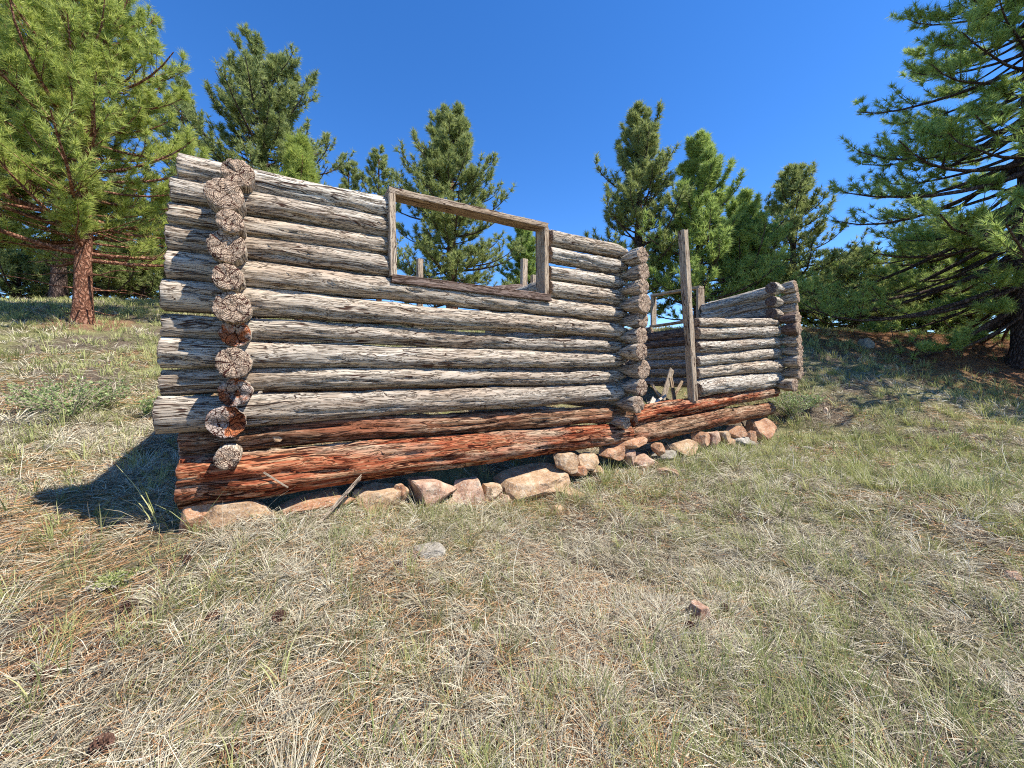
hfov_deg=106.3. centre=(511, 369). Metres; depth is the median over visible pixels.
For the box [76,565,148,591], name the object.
moss patch
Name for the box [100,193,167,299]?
pine tree
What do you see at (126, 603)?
pine cone
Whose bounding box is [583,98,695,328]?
pine tree
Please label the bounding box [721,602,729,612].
pine cone
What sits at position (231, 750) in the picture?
pine cone
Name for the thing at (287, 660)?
grass plant
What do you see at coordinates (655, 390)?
broken board
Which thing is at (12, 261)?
pine bush
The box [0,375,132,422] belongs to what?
shrub
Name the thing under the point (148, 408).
shrub
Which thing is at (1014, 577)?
stone
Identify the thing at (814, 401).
shrub
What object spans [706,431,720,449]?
stone
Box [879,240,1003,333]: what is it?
pine tree
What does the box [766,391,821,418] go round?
shrub
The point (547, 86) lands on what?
sky
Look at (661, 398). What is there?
broken board
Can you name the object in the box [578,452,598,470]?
stone
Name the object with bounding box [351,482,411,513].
stone
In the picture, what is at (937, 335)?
needle duff
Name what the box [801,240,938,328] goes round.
pine tree
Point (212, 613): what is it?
pine cone
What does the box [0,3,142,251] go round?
pine tree
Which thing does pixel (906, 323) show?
pine bush
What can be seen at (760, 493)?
grass plant
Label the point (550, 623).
fallen straw
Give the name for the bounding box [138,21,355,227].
pine tree
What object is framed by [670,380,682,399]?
broken board
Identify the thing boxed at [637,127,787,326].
pine tree
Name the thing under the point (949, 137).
pine tree
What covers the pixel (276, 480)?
wood splinter
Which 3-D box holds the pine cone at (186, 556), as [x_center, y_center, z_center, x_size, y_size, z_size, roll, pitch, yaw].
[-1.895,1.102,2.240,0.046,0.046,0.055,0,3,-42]
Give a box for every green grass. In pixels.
[0,294,1023,506]
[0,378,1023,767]
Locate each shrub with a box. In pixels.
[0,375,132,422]
[0,378,78,413]
[67,379,139,409]
[137,395,159,418]
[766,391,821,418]
[798,391,830,409]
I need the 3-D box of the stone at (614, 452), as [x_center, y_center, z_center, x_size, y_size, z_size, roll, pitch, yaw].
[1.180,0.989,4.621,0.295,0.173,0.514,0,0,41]
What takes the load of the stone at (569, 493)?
on the ground at (452, 476)
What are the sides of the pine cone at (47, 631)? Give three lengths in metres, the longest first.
0.075 x 0.063 x 0.063 m
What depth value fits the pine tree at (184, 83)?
16.58 m
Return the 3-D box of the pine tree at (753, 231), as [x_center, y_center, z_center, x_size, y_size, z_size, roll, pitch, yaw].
[7.479,-3.571,12.665,3.679,4.749,3.588,0,0,20]
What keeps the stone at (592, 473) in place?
on the ground at (452, 476)
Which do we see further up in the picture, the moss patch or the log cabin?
the log cabin
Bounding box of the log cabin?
[151,153,803,509]
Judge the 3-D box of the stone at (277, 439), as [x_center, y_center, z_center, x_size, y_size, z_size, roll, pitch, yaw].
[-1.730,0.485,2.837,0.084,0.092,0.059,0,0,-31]
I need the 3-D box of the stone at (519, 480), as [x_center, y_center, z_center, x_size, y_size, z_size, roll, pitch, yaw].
[0.190,1.216,4.037,0.767,0.302,0.600,-6,5,-31]
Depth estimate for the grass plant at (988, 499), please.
3.35 m
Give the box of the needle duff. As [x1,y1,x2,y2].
[785,328,1023,402]
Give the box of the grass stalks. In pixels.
[6,386,1023,767]
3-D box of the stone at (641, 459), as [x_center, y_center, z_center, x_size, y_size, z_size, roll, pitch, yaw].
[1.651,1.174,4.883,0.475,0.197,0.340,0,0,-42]
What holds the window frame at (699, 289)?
in the log cabin
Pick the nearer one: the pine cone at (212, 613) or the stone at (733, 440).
the pine cone at (212, 613)
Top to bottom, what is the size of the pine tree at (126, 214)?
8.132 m
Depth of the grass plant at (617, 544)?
2.99 m
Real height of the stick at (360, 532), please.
0.097 m
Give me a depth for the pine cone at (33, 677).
1.63 m
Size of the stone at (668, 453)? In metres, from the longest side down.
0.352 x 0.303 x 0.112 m
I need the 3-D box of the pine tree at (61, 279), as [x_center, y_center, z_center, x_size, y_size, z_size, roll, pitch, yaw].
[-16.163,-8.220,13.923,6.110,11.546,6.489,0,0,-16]
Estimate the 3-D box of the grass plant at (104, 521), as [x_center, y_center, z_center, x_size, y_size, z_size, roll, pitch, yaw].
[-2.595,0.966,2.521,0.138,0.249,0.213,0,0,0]
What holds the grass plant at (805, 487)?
on the ground at (452, 476)
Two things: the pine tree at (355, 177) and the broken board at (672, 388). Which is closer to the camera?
the broken board at (672, 388)
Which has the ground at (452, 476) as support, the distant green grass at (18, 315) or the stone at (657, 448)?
the distant green grass at (18, 315)
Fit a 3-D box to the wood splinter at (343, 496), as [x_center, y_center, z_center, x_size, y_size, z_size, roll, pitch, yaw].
[-1.260,0.953,2.822,0.009,0.027,0.467,-47,4,48]
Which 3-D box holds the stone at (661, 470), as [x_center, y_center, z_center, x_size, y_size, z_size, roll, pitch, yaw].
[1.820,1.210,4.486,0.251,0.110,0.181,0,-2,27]
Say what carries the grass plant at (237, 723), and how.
on the ground at (452, 476)
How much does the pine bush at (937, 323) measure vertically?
3.502 m
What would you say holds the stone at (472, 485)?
on the ground at (452, 476)
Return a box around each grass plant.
[5,644,65,712]
[30,503,63,527]
[99,505,131,537]
[119,468,174,527]
[164,492,222,534]
[222,704,247,744]
[259,628,298,694]
[407,558,419,574]
[467,610,484,635]
[611,529,629,548]
[752,480,768,497]
[797,476,811,491]
[848,498,871,518]
[957,477,1017,507]
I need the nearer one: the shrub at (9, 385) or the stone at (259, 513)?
the stone at (259, 513)
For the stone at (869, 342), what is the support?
on the ground at (452, 476)
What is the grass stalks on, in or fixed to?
on the ground at (452, 476)
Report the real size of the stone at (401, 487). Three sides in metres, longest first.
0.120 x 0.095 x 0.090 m
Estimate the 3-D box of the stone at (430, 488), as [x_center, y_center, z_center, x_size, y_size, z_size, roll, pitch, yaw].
[-0.691,1.093,3.426,0.476,0.262,0.366,6,-3,-31]
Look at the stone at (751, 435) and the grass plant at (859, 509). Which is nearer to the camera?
the grass plant at (859, 509)
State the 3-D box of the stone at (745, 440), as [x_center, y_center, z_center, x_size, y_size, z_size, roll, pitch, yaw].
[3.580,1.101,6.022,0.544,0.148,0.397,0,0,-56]
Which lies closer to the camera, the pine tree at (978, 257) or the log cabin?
the log cabin
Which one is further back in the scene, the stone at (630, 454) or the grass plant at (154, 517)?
the stone at (630, 454)
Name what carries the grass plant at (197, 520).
on the ground at (452, 476)
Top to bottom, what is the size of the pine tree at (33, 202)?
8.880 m
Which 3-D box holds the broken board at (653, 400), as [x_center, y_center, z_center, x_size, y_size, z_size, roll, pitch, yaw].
[1.936,0.489,5.346,0.393,0.061,0.024,-45,-4,-45]
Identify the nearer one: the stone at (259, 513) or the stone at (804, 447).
the stone at (259, 513)
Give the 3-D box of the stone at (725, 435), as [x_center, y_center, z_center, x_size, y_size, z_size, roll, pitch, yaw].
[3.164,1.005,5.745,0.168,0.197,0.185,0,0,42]
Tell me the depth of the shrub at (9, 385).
4.68 m
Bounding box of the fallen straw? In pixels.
[0,337,1023,767]
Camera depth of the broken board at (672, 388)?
6.17 m
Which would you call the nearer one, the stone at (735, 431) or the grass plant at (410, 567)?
the grass plant at (410, 567)
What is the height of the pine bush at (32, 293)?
3.224 m
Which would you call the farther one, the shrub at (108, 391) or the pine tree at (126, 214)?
the pine tree at (126, 214)
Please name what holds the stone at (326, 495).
on the ground at (452, 476)
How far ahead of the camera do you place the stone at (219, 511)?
2.59 m
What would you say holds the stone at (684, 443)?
on the ground at (452, 476)
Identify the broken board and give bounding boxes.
[650,382,663,400]
[650,396,655,402]
[655,394,666,401]
[661,368,673,399]
[669,377,675,399]
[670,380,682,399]
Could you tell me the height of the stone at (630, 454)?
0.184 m
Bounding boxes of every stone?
[179,503,211,533]
[199,500,270,529]
[249,512,273,520]
[272,430,281,441]
[280,488,354,514]
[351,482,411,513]
[394,483,406,495]
[407,476,456,507]
[413,542,445,561]
[451,477,484,504]
[482,482,501,502]
[493,462,570,501]
[498,493,511,502]
[551,505,564,516]
[553,452,578,474]
[560,488,585,500]
[570,466,586,475]
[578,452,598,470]
[590,466,602,476]
[599,446,628,460]
[609,437,647,448]
[622,449,635,465]
[634,452,657,468]
[650,442,664,455]
[650,450,676,461]
[656,468,678,476]
[664,439,697,456]
[688,599,710,622]
[691,432,709,446]
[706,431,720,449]
[718,438,735,446]
[719,431,730,442]
[726,425,747,437]
[731,437,754,445]
[744,417,776,442]
[745,430,756,442]
[800,446,815,451]
[857,338,874,348]
[1001,570,1022,580]
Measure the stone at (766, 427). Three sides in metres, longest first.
0.596 x 0.413 x 0.406 m
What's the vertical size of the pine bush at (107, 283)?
2.648 m
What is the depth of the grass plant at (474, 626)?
2.06 m
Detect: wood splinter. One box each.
[263,472,287,487]
[316,475,361,523]
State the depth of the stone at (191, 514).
2.50 m
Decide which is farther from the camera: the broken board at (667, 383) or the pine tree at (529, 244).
the pine tree at (529, 244)
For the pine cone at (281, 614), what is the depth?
1.92 m
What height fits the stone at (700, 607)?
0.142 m
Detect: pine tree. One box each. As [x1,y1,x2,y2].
[0,0,212,323]
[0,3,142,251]
[0,48,164,299]
[0,173,71,299]
[76,169,164,298]
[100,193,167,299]
[122,77,211,250]
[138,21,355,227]
[268,130,326,321]
[338,152,366,191]
[357,143,410,300]
[376,99,526,308]
[495,216,535,284]
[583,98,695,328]
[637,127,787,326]
[703,185,819,301]
[721,251,841,325]
[748,159,882,313]
[777,0,1023,368]
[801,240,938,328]
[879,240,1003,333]
[893,204,1012,332]
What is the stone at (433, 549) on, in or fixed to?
on the ground at (452, 476)
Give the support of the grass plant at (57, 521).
on the ground at (452, 476)
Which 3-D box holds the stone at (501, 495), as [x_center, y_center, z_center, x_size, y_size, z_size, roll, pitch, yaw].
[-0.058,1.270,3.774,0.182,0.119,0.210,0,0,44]
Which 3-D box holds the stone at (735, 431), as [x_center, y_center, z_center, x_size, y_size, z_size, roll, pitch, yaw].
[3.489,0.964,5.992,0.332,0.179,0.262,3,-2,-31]
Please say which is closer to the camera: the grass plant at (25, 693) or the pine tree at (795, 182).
the grass plant at (25, 693)
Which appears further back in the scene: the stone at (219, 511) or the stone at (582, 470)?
the stone at (582, 470)
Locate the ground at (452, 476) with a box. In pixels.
[0,300,1023,767]
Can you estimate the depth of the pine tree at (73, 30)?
8.41 m
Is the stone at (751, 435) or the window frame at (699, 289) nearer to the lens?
the stone at (751, 435)
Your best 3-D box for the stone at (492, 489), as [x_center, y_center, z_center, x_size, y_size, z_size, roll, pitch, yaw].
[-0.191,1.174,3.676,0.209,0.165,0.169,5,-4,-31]
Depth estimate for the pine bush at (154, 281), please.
15.55 m
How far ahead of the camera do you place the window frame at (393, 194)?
3.57 m
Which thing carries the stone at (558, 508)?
on the ground at (452, 476)
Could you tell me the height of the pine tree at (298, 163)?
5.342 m
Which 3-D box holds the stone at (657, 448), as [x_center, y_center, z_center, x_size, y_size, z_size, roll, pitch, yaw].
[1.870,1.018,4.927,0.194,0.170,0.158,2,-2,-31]
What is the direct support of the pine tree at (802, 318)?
on the ground at (452, 476)
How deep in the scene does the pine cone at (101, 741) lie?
1.40 m
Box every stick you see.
[358,531,398,545]
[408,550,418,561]
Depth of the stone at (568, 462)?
4.09 m
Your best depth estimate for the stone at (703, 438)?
5.40 m
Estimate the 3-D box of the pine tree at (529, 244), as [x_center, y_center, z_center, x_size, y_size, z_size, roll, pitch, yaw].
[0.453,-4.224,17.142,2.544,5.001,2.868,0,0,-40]
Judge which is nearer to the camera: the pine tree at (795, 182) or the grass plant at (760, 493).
the grass plant at (760, 493)
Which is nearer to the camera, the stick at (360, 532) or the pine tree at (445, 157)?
the stick at (360, 532)
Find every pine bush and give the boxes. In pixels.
[0,246,72,299]
[13,248,101,298]
[34,238,156,299]
[95,237,166,299]
[797,263,881,328]
[846,269,935,332]
[908,267,988,332]
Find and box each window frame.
[384,186,551,301]
[649,286,703,327]
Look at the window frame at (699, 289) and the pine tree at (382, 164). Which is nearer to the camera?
the window frame at (699, 289)
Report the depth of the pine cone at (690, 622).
2.14 m
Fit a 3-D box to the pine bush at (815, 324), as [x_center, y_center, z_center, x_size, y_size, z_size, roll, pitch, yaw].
[13.834,-3.071,17.563,3.899,3.225,4.079,0,0,6]
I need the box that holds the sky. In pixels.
[0,0,1023,332]
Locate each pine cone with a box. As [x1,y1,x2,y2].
[29,664,56,683]
[40,627,59,642]
[88,732,115,756]
[119,598,138,611]
[182,554,191,562]
[205,610,223,623]
[218,741,243,765]
[271,609,285,623]
[684,620,694,628]
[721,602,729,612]

